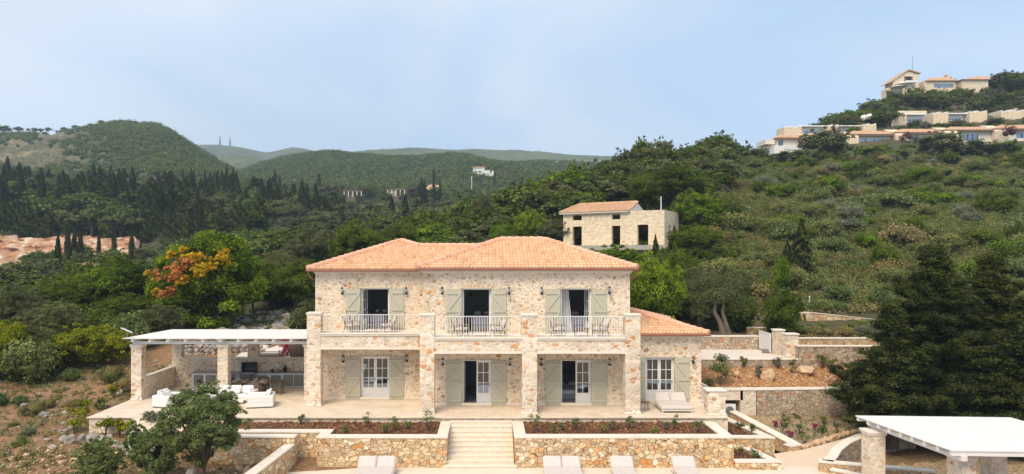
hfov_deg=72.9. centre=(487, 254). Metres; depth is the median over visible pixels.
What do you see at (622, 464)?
sun lounger
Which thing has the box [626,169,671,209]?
oak tree
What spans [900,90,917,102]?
broadleaf tree
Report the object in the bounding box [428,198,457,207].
olive tree
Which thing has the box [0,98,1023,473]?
ground
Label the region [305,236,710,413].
stone villa
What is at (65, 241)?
cypress tree
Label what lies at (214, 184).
conifer tree
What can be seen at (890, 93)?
olive tree
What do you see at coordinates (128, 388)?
silver shrub
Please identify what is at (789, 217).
bright shrub
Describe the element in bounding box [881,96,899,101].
oak tree
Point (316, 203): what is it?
cypress tree
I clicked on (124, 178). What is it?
cypress tree
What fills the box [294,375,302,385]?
cupboard door
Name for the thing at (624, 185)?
oak tree
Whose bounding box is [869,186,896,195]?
green shrub
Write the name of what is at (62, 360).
dark shrub
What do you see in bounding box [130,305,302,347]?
weeds
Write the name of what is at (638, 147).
oak tree
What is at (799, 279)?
scrub bush
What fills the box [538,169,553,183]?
oak tree
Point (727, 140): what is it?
oak tree
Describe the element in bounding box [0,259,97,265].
clay yard
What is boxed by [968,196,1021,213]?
dark shrub
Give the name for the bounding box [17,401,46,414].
dry shrub
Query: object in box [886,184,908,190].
dark shrub
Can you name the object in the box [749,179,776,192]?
dark shrub
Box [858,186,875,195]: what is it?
scrub bush
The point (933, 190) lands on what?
dark shrub
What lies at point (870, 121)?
oak tree
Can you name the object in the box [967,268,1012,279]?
green shrub
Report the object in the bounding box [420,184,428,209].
cypress tree
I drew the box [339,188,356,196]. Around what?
olive tree
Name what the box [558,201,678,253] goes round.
unfinished house
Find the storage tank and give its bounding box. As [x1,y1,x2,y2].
[860,115,866,120]
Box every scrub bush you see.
[0,334,63,386]
[7,422,16,426]
[10,437,27,447]
[54,298,91,346]
[97,370,118,383]
[701,257,754,274]
[702,214,744,230]
[717,210,761,230]
[735,253,755,262]
[738,169,756,178]
[738,230,749,239]
[747,194,760,199]
[748,173,776,182]
[748,249,792,266]
[752,172,784,180]
[755,217,803,231]
[767,268,818,287]
[770,201,793,214]
[788,179,809,185]
[791,206,818,217]
[793,191,815,201]
[794,163,811,173]
[798,170,817,179]
[804,203,831,218]
[805,219,844,236]
[805,320,828,327]
[808,298,838,309]
[817,158,835,166]
[853,318,869,325]
[856,253,872,264]
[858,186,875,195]
[862,172,905,186]
[867,266,912,282]
[878,165,892,171]
[902,162,938,175]
[904,241,938,257]
[906,202,936,218]
[908,154,925,162]
[919,222,943,234]
[921,273,969,283]
[923,233,977,249]
[930,168,946,174]
[949,169,969,175]
[956,178,987,189]
[962,157,992,171]
[979,174,999,180]
[989,190,1012,197]
[995,182,1009,188]
[998,161,1011,167]
[1001,231,1023,241]
[1011,277,1023,289]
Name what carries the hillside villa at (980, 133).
on the ground at (910, 456)
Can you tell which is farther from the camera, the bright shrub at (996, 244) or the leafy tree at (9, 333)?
the bright shrub at (996, 244)
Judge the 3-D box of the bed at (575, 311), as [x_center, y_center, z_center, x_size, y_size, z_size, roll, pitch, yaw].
[4.875,3.804,40.440,1.350,1.147,2.120,0,0,0]
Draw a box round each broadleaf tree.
[5,267,52,288]
[7,177,30,190]
[11,188,53,204]
[20,197,69,215]
[44,176,56,188]
[58,189,115,210]
[61,249,81,259]
[62,203,116,236]
[65,170,79,175]
[72,252,89,262]
[74,258,136,308]
[87,252,95,260]
[90,199,122,208]
[95,247,137,263]
[98,201,148,225]
[119,189,139,205]
[204,211,215,221]
[207,211,232,232]
[214,190,241,203]
[222,230,250,240]
[235,195,271,216]
[237,187,263,201]
[240,181,248,189]
[249,233,283,256]
[264,199,282,216]
[289,191,325,204]
[302,255,332,262]
[356,205,397,218]
[360,213,394,231]
[363,184,380,195]
[384,207,418,221]
[385,183,402,195]
[389,181,403,190]
[408,196,434,206]
[415,222,458,241]
[418,234,437,242]
[424,238,451,242]
[427,186,448,202]
[435,206,456,216]
[440,195,478,212]
[442,233,470,242]
[444,217,466,238]
[444,218,464,225]
[446,191,481,202]
[460,187,477,195]
[488,219,515,237]
[491,182,548,211]
[493,203,510,217]
[498,199,532,212]
[513,206,546,236]
[523,181,544,209]
[534,199,562,218]
[535,169,587,191]
[538,177,561,190]
[557,190,600,208]
[566,172,612,192]
[571,191,608,201]
[587,176,624,195]
[590,244,646,265]
[606,173,628,187]
[630,250,687,319]
[630,261,647,310]
[633,162,652,175]
[670,187,726,227]
[699,144,739,162]
[791,157,817,166]
[796,155,815,166]
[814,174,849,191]
[817,113,842,122]
[845,126,861,131]
[848,117,865,124]
[853,144,888,155]
[854,109,871,122]
[856,98,888,110]
[880,150,900,156]
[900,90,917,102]
[905,126,922,128]
[912,97,928,107]
[922,92,955,108]
[946,87,970,97]
[970,98,990,110]
[988,72,1021,91]
[988,152,1012,161]
[1004,72,1023,90]
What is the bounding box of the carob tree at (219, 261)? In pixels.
[143,229,270,328]
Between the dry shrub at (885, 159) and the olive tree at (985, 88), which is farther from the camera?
the olive tree at (985, 88)
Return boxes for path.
[774,438,845,473]
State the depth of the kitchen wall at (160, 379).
41.95 m
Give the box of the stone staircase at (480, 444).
[443,420,516,468]
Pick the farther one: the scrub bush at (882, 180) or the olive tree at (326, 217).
the olive tree at (326, 217)
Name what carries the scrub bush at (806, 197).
on the ground at (910, 456)
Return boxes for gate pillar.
[771,329,785,354]
[782,333,799,357]
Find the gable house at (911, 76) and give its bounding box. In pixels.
[880,69,920,93]
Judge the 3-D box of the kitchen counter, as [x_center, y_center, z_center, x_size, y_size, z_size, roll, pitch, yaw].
[-14.490,7.612,43.500,8.041,1.433,0.680,0,0,0]
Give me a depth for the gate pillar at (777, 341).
45.30 m
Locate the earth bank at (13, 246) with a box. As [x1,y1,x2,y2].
[0,233,148,259]
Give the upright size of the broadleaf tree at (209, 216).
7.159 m
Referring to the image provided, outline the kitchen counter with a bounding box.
[191,364,303,387]
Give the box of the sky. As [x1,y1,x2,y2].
[0,0,1023,155]
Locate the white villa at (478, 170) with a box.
[472,167,493,175]
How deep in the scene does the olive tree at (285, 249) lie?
79.17 m
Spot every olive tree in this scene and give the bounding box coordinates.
[0,262,39,289]
[0,270,12,286]
[0,283,53,322]
[1,258,60,288]
[1,319,70,344]
[9,300,89,332]
[19,260,60,270]
[21,256,72,271]
[24,175,50,189]
[31,168,57,177]
[33,271,57,284]
[34,331,59,350]
[41,208,82,228]
[55,264,85,278]
[94,212,144,237]
[127,178,156,191]
[133,245,155,260]
[134,303,188,340]
[162,188,199,202]
[186,193,229,211]
[223,206,246,213]
[260,249,305,301]
[266,198,301,216]
[273,188,289,200]
[276,203,306,217]
[276,214,309,231]
[277,234,304,258]
[286,222,337,261]
[288,204,310,217]
[290,299,314,328]
[304,207,339,223]
[306,211,341,228]
[318,183,346,195]
[330,201,359,213]
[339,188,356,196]
[344,209,368,221]
[354,185,376,199]
[355,195,364,202]
[359,202,394,210]
[360,219,390,236]
[375,207,419,216]
[377,189,403,198]
[398,193,407,202]
[402,185,428,198]
[417,202,451,214]
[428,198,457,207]
[456,221,500,242]
[468,193,495,216]
[472,234,497,242]
[481,210,519,232]
[525,190,540,208]
[533,187,559,204]
[535,220,576,239]
[539,176,578,202]
[542,219,577,240]
[551,182,587,194]
[552,177,586,189]
[584,178,632,200]
[594,159,643,177]
[611,146,638,165]
[625,160,660,170]
[631,147,658,161]
[635,165,660,172]
[639,143,676,163]
[651,156,693,185]
[654,136,673,149]
[675,155,716,168]
[675,264,729,327]
[687,270,749,334]
[690,145,739,163]
[694,158,743,182]
[699,161,742,176]
[700,264,758,297]
[737,146,771,158]
[769,149,811,162]
[797,125,855,155]
[825,113,859,131]
[863,102,893,110]
[869,148,911,157]
[876,109,901,126]
[885,88,895,97]
[887,98,904,109]
[895,92,906,104]
[907,90,934,107]
[907,119,921,126]
[907,130,967,151]
[920,123,933,128]
[928,94,951,109]
[944,121,963,127]
[948,95,966,107]
[948,138,995,155]
[969,92,996,108]
[970,90,997,107]
[974,90,1004,104]
[978,87,990,91]
[984,116,1004,124]
[988,69,1020,90]
[996,103,1014,110]
[1013,94,1023,104]
[1015,103,1023,110]
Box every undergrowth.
[0,189,491,315]
[470,162,748,260]
[621,158,1023,319]
[769,91,1023,163]
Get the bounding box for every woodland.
[0,118,321,192]
[239,148,597,198]
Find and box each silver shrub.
[18,425,36,435]
[122,385,130,392]
[719,184,730,191]
[754,174,778,183]
[811,198,835,208]
[823,162,844,172]
[826,197,841,202]
[832,216,865,229]
[835,202,867,219]
[845,182,867,189]
[853,323,880,335]
[884,153,903,160]
[924,158,937,163]
[949,157,966,164]
[953,204,977,216]
[957,190,975,200]
[959,211,985,221]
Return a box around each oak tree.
[0,124,12,131]
[0,279,11,293]
[0,318,46,327]
[0,334,54,359]
[12,126,23,130]
[18,252,43,260]
[25,272,99,305]
[34,274,56,286]
[35,250,52,260]
[48,256,79,263]
[57,265,84,281]
[58,303,109,326]
[62,259,81,269]
[66,255,161,308]
[78,244,95,254]
[80,318,118,342]
[91,313,140,328]
[92,292,158,316]
[224,227,257,235]
[241,207,264,223]
[246,229,267,235]
[249,262,279,310]
[251,228,297,251]
[260,274,282,311]
[266,259,314,311]
[295,220,329,230]
[327,218,391,256]
[334,221,348,231]
[337,193,347,201]
[345,216,370,225]
[380,190,390,202]
[383,222,421,242]
[398,208,443,230]
[398,217,426,230]
[414,218,450,237]
[432,210,459,222]
[443,212,467,221]
[455,208,506,232]
[456,202,471,214]
[492,203,526,223]
[519,177,540,189]
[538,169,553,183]
[540,188,577,202]
[554,165,592,175]
[568,159,587,171]
[576,165,625,187]
[586,190,608,201]
[587,158,608,170]
[601,191,620,201]
[613,174,636,197]
[618,174,640,195]
[626,135,655,160]
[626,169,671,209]
[633,155,665,167]
[643,162,718,206]
[649,243,700,315]
[653,147,690,163]
[666,222,725,251]
[671,145,713,161]
[674,143,697,152]
[678,302,692,319]
[686,153,721,165]
[694,135,717,148]
[700,168,735,186]
[708,130,738,151]
[714,291,760,332]
[729,139,750,154]
[760,288,806,332]
[815,150,833,160]
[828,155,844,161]
[836,112,864,124]
[842,109,857,114]
[865,109,885,127]
[867,107,905,125]
[880,100,897,109]
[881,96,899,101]
[904,87,916,105]
[915,86,925,92]
[921,91,937,107]
[925,87,948,94]
[935,150,961,164]
[947,89,967,102]
[948,120,965,125]
[960,123,976,126]
[982,138,1023,153]
[986,117,1005,123]
[994,94,1011,104]
[1006,90,1023,106]
[1010,151,1023,161]
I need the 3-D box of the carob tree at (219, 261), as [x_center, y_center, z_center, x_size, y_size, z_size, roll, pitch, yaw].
[-23.398,2.139,57.141,11.983,8.629,8.432,0,0,0]
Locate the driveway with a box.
[701,349,784,357]
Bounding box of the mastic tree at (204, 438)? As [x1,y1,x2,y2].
[150,380,252,473]
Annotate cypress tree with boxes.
[1,165,8,203]
[4,156,11,176]
[9,168,16,199]
[14,172,20,197]
[15,161,22,176]
[16,173,26,206]
[27,166,31,176]
[34,175,47,216]
[39,167,45,186]
[46,169,53,189]
[53,189,61,201]
[53,233,62,268]
[57,170,65,193]
[61,174,71,200]
[63,226,68,251]
[66,231,72,260]
[71,228,76,251]
[77,225,84,262]
[79,171,84,185]
[87,177,95,208]
[90,162,95,174]
[96,232,101,253]
[97,165,101,186]
[110,171,117,198]
[111,226,117,249]
[116,169,124,196]
[122,173,128,193]
[123,190,133,207]
[127,232,135,259]
[128,166,137,191]
[164,172,170,191]
[189,168,193,187]
[192,169,196,188]
[192,189,202,219]
[198,177,202,191]
[202,171,206,191]
[202,181,209,201]
[208,180,215,198]
[215,169,220,190]
[219,171,223,184]
[223,164,228,180]
[223,176,227,190]
[229,173,233,191]
[232,167,235,196]
[235,171,239,186]
[235,183,241,198]
[258,183,264,198]
[265,177,274,218]
[274,188,278,215]
[278,174,281,186]
[284,189,288,200]
[298,179,304,216]
[303,183,311,219]
[312,185,321,214]
[317,174,321,194]
[388,194,394,210]
[401,195,409,215]
[415,198,418,211]
[419,177,422,196]
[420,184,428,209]
[432,167,435,202]
[438,181,441,201]
[493,167,495,185]
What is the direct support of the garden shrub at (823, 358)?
on the soil bank at (802, 379)
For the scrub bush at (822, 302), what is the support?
on the ground at (910, 456)
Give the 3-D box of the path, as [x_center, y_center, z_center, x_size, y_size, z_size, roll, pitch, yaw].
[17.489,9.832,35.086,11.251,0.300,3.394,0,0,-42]
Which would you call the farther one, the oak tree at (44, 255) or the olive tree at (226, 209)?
the olive tree at (226, 209)
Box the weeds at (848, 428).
[768,414,903,439]
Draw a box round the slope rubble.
[188,307,314,345]
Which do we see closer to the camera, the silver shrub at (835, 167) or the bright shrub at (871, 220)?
the bright shrub at (871, 220)
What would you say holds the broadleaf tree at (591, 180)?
on the ground at (910, 456)
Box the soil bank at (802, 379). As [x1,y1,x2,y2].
[701,364,849,386]
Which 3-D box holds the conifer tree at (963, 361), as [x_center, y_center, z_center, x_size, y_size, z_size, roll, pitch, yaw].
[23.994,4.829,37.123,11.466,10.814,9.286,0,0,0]
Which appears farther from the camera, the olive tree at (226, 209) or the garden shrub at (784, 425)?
the olive tree at (226, 209)
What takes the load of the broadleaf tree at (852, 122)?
on the ground at (910, 456)
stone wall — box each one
[185,344,262,355]
[881,88,901,98]
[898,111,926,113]
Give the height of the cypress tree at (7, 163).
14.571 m
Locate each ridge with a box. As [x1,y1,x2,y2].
[197,145,315,160]
[219,155,260,169]
[354,147,616,162]
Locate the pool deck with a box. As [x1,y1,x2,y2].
[287,466,825,473]
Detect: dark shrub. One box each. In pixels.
[6,371,24,381]
[25,342,72,372]
[86,308,124,321]
[686,244,715,261]
[709,182,724,190]
[717,201,744,214]
[744,173,754,178]
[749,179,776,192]
[756,277,780,294]
[780,172,801,179]
[793,228,820,239]
[841,170,866,179]
[846,318,864,336]
[853,162,884,171]
[855,159,878,168]
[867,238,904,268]
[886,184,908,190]
[890,215,927,231]
[891,174,913,184]
[903,188,941,193]
[919,173,944,182]
[957,227,1006,245]
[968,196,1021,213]
[971,191,1005,201]
[988,188,1022,197]
[995,242,1023,258]
[996,159,1014,163]
[1000,225,1023,236]
[1005,160,1023,169]
[1005,243,1023,259]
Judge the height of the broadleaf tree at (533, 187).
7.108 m
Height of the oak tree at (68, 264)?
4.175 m
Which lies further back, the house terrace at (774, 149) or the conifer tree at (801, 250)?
the house terrace at (774, 149)
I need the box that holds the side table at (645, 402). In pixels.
[640,401,649,409]
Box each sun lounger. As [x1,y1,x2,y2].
[354,456,395,473]
[543,456,582,473]
[609,456,637,473]
[653,392,693,412]
[670,456,700,473]
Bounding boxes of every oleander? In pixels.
[65,404,87,433]
[78,398,92,422]
[92,397,108,409]
[92,416,113,435]
[106,384,118,398]
[110,418,124,437]
[121,419,136,436]
[141,410,156,422]
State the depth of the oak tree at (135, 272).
62.46 m
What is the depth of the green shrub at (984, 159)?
130.20 m
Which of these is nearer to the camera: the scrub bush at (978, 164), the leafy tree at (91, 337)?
the leafy tree at (91, 337)
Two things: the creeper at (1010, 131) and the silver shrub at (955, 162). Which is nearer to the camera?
the silver shrub at (955, 162)
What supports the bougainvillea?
on the gravel yard at (275, 348)
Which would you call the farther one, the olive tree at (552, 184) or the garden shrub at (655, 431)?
the olive tree at (552, 184)
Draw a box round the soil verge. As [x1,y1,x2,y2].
[710,330,771,338]
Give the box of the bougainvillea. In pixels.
[279,339,289,355]
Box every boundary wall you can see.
[701,335,758,348]
[746,327,766,344]
[755,312,869,320]
[798,337,879,344]
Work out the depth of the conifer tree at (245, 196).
217.02 m
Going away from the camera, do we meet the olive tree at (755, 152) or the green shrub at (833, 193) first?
the green shrub at (833, 193)
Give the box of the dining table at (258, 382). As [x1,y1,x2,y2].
[214,380,271,391]
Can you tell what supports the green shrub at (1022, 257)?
on the ground at (910, 456)
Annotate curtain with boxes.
[562,290,571,331]
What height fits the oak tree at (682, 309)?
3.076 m
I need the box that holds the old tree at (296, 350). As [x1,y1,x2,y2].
[283,314,306,356]
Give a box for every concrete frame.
[343,190,361,202]
[383,189,404,202]
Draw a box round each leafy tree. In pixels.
[0,320,30,376]
[46,322,118,366]
[88,328,141,364]
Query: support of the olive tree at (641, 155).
on the ground at (910, 456)
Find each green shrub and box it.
[0,392,9,404]
[10,394,29,404]
[15,436,28,444]
[58,367,82,380]
[99,309,160,339]
[102,316,153,344]
[721,218,757,231]
[722,229,743,238]
[738,155,755,164]
[742,160,764,166]
[745,156,769,165]
[751,167,770,174]
[758,223,797,241]
[782,174,794,182]
[791,324,806,334]
[796,184,811,192]
[801,184,843,196]
[802,174,822,181]
[808,237,853,251]
[810,188,833,200]
[817,282,855,301]
[823,159,851,165]
[832,201,867,212]
[838,177,849,182]
[839,195,882,209]
[863,167,890,175]
[863,193,882,199]
[866,282,894,303]
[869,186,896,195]
[871,190,922,207]
[882,267,916,281]
[920,181,944,191]
[938,166,956,175]
[942,175,958,186]
[962,156,991,167]
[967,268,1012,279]
[974,186,1005,195]
[999,256,1023,277]
[1002,216,1023,228]
[1006,172,1023,183]
[1007,251,1023,261]
[1010,177,1023,187]
[1011,212,1023,221]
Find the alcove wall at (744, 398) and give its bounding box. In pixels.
[703,387,756,414]
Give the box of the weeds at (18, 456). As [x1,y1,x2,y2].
[0,446,255,473]
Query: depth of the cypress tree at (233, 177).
260.24 m
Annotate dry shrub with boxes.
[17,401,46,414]
[41,398,56,407]
[64,397,83,405]
[95,365,126,375]
[113,377,130,388]
[703,223,733,240]
[723,178,742,188]
[740,261,767,269]
[748,283,772,300]
[804,325,821,334]
[806,165,829,175]
[809,179,827,185]
[817,326,835,336]
[833,324,855,336]
[840,185,863,196]
[848,154,864,161]
[866,256,906,273]
[867,155,894,164]
[874,220,926,241]
[893,227,929,245]
[921,161,941,167]
[957,158,969,165]
[997,154,1012,162]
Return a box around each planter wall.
[238,421,450,467]
[512,421,734,467]
[728,418,775,455]
[734,447,781,469]
[818,459,935,473]
[829,467,860,473]
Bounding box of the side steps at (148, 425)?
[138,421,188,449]
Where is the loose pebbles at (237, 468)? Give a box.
[0,445,257,473]
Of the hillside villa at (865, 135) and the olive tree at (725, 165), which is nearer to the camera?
the olive tree at (725, 165)
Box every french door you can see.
[362,289,367,329]
[362,357,374,396]
[375,357,388,396]
[463,361,465,402]
[477,361,489,402]
[488,290,489,332]
[561,290,561,332]
[561,361,561,402]
[575,361,589,402]
[584,290,589,332]
[646,358,658,398]
[659,358,672,392]
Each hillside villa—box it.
[766,134,800,155]
[776,124,837,135]
[794,133,844,143]
[838,123,875,131]
[841,130,893,143]
[882,112,947,126]
[883,129,940,139]
[932,127,994,144]
[948,111,986,122]
[980,124,1023,143]
[988,110,1023,119]
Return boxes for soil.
[182,421,340,432]
[332,421,440,433]
[523,421,714,433]
[728,424,752,434]
[734,449,759,458]
[897,456,1023,473]
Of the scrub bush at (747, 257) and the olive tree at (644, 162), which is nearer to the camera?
the scrub bush at (747, 257)
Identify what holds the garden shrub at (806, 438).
on the garden bed at (766, 420)
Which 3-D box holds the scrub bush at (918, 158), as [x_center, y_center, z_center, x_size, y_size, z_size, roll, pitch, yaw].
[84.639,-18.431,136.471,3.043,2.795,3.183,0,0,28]
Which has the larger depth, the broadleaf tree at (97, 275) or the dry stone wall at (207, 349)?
the broadleaf tree at (97, 275)
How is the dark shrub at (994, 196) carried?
on the ground at (910, 456)
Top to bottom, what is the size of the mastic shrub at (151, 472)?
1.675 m
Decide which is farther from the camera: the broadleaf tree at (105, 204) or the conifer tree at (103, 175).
the conifer tree at (103, 175)
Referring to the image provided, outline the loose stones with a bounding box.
[0,359,171,467]
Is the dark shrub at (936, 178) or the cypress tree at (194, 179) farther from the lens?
the cypress tree at (194, 179)
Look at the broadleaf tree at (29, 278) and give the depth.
88.00 m
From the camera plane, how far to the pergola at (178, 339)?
39.62 m
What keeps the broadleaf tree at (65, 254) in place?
on the ground at (910, 456)
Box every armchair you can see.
[152,388,189,407]
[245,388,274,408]
[342,315,359,331]
[381,316,397,331]
[451,318,468,335]
[489,318,506,335]
[549,318,565,335]
[592,318,610,335]
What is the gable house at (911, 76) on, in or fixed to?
on the ground at (910, 456)
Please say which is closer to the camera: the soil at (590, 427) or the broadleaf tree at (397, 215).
the soil at (590, 427)
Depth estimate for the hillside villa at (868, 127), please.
194.20 m
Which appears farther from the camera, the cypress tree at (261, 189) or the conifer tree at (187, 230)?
the cypress tree at (261, 189)
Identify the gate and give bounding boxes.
[759,330,770,351]
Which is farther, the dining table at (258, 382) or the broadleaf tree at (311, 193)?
the broadleaf tree at (311, 193)
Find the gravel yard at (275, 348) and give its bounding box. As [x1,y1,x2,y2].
[236,344,289,356]
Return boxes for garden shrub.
[297,414,304,424]
[341,423,350,433]
[362,411,371,426]
[379,423,390,433]
[391,416,398,430]
[401,419,412,428]
[421,408,435,429]
[528,414,541,432]
[548,423,560,433]
[558,422,565,429]
[570,417,579,429]
[598,423,608,433]
[608,420,618,430]
[625,414,634,427]
[649,427,658,433]
[661,420,669,429]
[670,414,677,428]
[693,419,704,433]
[703,377,714,386]
[708,353,733,385]
[734,421,746,428]
[734,447,743,454]
[739,356,747,368]
[748,448,762,458]
[749,424,755,431]
[755,365,762,378]
[772,357,782,368]
[778,421,788,431]
[779,412,792,420]
[786,430,793,437]
[788,358,797,372]
[794,423,807,433]
[796,432,809,442]
[815,354,828,368]
[818,425,826,432]
[819,414,827,424]
[824,358,837,367]
[833,421,843,431]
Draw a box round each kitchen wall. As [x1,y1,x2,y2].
[146,366,175,396]
[175,357,303,385]
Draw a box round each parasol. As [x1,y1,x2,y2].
[891,85,906,87]
[895,82,910,92]
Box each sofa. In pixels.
[192,385,257,403]
[364,375,386,386]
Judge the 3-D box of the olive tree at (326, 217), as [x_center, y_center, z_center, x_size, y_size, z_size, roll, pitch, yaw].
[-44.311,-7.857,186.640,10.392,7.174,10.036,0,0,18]
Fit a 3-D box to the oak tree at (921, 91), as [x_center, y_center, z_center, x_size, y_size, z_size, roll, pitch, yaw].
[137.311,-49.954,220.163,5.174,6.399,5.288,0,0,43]
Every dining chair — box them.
[240,376,250,384]
[247,383,261,391]
[258,376,268,390]
[270,379,283,394]
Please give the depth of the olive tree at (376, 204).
222.46 m
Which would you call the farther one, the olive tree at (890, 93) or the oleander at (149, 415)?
the olive tree at (890, 93)
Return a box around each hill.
[0,125,219,177]
[277,157,517,183]
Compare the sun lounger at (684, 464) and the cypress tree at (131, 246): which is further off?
the cypress tree at (131, 246)
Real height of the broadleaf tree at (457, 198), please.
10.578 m
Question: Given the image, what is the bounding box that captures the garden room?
[756,139,774,147]
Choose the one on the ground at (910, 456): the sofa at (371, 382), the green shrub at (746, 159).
the green shrub at (746, 159)
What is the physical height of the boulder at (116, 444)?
0.382 m
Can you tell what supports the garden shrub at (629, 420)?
on the soil at (590, 427)
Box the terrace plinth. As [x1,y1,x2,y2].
[89,419,727,433]
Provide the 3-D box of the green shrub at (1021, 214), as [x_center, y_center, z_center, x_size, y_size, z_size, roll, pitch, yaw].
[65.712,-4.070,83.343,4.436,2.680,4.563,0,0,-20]
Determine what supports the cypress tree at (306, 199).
on the ground at (910, 456)
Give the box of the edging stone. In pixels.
[811,440,819,445]
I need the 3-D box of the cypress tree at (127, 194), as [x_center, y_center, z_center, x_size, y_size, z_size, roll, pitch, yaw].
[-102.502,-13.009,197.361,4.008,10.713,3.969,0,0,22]
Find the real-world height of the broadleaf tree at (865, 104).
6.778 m
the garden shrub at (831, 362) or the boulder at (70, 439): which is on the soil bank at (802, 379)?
the garden shrub at (831, 362)
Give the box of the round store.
[943,103,967,108]
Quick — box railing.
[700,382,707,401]
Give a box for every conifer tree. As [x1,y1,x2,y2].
[0,205,10,232]
[9,215,31,237]
[17,203,35,237]
[27,176,48,192]
[30,205,43,235]
[36,208,58,237]
[52,204,61,233]
[55,181,72,196]
[59,214,78,235]
[68,182,87,212]
[71,174,79,193]
[73,201,80,232]
[82,221,99,233]
[84,169,90,180]
[85,170,102,188]
[97,168,105,179]
[100,216,113,238]
[102,209,117,237]
[116,168,128,177]
[122,216,133,236]
[124,197,131,207]
[129,208,141,236]
[133,176,166,207]
[137,218,152,241]
[156,172,174,186]
[165,217,180,241]
[175,178,195,213]
[178,209,194,236]
[178,218,192,241]
[188,209,193,223]
[192,214,202,234]
[201,201,206,222]
[201,201,209,230]
[204,201,215,230]
[208,178,219,190]
[210,202,228,234]
[223,184,234,197]
[225,201,236,232]
[227,208,242,232]
[236,189,249,202]
[237,197,243,213]
[240,206,250,229]
[243,176,259,191]
[246,204,257,230]
[253,196,269,227]
[258,191,270,218]
[271,176,281,187]
[274,184,283,198]
[288,184,296,203]
[320,196,333,212]
[330,192,339,206]
[337,209,345,224]
[651,234,658,257]
[666,225,681,253]
[781,240,794,266]
[786,218,818,274]
[820,244,1023,419]
[840,300,959,449]
[940,252,1023,412]
[965,295,1023,461]
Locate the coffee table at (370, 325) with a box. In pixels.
[362,324,376,331]
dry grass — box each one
[743,328,872,336]
[755,294,938,314]
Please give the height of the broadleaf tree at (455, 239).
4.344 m
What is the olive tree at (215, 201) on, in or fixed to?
on the ground at (910, 456)
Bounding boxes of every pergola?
[123,329,306,399]
[855,415,1023,473]
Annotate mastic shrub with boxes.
[70,435,127,473]
[122,423,151,466]
[130,426,184,473]
[141,470,155,473]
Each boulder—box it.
[58,435,66,442]
[64,434,76,444]
[76,433,86,443]
[86,431,98,442]
[105,434,113,440]
[112,440,121,447]
[117,445,128,451]
[186,466,196,473]
[243,465,250,473]
[733,371,740,376]
[760,369,774,380]
[798,365,814,375]
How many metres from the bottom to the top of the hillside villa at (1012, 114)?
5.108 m
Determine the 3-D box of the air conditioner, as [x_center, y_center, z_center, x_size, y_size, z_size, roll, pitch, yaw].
[14.086,9.076,40.245,0.608,0.780,0.350,0,0,0]
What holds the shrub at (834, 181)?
on the ground at (910, 456)
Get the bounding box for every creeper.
[830,126,841,132]
[898,132,912,141]
[998,124,1018,135]
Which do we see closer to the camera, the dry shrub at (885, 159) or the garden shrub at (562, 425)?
the garden shrub at (562, 425)
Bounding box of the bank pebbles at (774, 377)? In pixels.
[702,367,848,386]
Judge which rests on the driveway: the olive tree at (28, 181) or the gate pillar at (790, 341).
the gate pillar at (790, 341)
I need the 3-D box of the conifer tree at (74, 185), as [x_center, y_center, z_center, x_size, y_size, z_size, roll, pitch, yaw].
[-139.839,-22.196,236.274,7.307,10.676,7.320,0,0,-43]
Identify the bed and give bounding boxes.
[369,306,387,327]
[472,308,488,330]
[562,373,583,399]
[564,308,582,330]
[747,414,861,443]
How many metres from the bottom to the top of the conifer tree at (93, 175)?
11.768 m
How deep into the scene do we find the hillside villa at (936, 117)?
197.07 m
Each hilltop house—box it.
[919,74,957,92]
[955,76,990,92]
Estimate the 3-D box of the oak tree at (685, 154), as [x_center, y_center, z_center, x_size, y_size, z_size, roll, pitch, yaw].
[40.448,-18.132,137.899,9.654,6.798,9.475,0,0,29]
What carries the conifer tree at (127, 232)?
on the ground at (910, 456)
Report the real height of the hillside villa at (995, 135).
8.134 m
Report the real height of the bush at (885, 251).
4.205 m
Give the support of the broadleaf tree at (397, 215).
on the ground at (910, 456)
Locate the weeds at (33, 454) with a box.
[0,362,165,473]
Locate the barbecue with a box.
[240,362,258,377]
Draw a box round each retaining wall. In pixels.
[127,418,139,441]
[207,434,297,464]
[245,444,294,473]
[701,358,798,367]
[730,410,801,452]
[753,387,857,416]
[795,345,887,366]
[823,433,915,461]
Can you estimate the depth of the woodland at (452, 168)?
559.25 m
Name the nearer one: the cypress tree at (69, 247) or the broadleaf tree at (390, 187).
the cypress tree at (69, 247)
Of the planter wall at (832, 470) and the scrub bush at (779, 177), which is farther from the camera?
the scrub bush at (779, 177)
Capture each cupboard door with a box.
[194,375,202,385]
[206,375,215,383]
[271,375,280,385]
[283,375,292,385]
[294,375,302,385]
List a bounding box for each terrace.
[86,386,729,418]
[765,146,801,156]
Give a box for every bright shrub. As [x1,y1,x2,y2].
[761,182,798,197]
[768,162,785,168]
[772,212,808,223]
[773,254,792,288]
[783,160,797,167]
[837,160,859,171]
[852,231,881,248]
[860,216,875,225]
[865,206,877,213]
[899,166,939,179]
[905,190,944,204]
[914,184,931,190]
[919,178,931,184]
[919,214,935,220]
[937,189,967,203]
[954,256,980,278]
[955,171,984,185]
[985,236,1023,255]
[987,178,1009,187]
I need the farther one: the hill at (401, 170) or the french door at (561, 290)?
the hill at (401, 170)
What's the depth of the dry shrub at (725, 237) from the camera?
78.25 m
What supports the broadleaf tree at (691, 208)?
on the ground at (910, 456)
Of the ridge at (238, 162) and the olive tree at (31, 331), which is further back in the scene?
the ridge at (238, 162)
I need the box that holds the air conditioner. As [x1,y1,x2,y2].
[725,403,735,415]
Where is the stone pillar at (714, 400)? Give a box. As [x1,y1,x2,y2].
[702,387,726,414]
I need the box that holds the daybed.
[260,348,283,356]
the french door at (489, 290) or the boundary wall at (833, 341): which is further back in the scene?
the boundary wall at (833, 341)
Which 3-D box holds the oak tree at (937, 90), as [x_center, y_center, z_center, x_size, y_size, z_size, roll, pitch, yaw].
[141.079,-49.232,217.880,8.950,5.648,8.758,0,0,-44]

